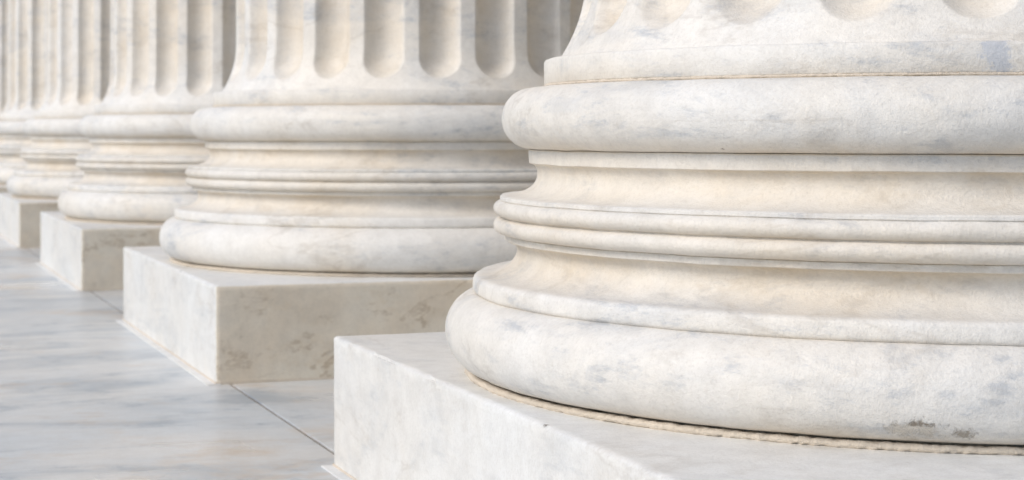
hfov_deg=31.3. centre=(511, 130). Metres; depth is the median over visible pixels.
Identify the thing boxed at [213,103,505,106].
mortar bed
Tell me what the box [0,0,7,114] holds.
fluted shaft
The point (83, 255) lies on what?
plinth
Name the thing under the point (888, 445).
mortar bed
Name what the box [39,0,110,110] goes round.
fluted shaft
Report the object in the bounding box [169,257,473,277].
mortar bed
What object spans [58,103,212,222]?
column base
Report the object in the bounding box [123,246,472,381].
plinth
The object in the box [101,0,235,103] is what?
fluted shaft
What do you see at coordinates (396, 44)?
fluted shaft
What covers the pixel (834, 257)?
column base
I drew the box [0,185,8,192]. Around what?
plinth
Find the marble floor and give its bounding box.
[0,238,338,479]
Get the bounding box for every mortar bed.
[12,195,57,199]
[65,216,163,224]
[94,113,193,114]
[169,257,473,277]
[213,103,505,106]
[464,369,1023,454]
[544,72,1023,85]
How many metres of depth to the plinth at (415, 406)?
3.11 m
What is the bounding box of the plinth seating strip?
[0,235,352,479]
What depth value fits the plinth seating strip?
6.31 m
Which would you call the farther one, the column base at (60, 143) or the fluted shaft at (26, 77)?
the fluted shaft at (26, 77)
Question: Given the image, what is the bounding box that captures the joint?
[27,249,333,453]
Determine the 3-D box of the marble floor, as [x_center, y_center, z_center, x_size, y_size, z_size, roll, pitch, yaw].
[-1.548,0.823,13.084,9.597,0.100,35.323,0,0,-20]
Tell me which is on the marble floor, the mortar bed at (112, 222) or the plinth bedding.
the plinth bedding
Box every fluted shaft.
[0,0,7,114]
[2,0,46,114]
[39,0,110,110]
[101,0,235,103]
[222,0,583,91]
[562,0,1023,55]
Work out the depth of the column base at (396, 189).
6.01 m
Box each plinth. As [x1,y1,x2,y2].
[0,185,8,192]
[0,193,59,246]
[40,211,161,289]
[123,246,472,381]
[334,332,1023,479]
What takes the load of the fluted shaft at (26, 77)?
on the column base at (14, 139)
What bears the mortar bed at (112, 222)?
on the plinth at (83, 255)
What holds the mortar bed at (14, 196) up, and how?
on the plinth at (19, 222)
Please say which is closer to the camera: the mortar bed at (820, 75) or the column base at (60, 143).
the mortar bed at (820, 75)
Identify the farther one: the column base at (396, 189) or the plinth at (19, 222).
the plinth at (19, 222)
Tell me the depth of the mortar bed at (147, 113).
9.37 m
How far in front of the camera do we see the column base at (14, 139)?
15.82 m
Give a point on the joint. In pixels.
(235, 388)
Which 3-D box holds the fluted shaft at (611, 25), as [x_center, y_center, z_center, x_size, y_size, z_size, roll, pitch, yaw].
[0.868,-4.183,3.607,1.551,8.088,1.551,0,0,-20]
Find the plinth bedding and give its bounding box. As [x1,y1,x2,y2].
[0,234,356,479]

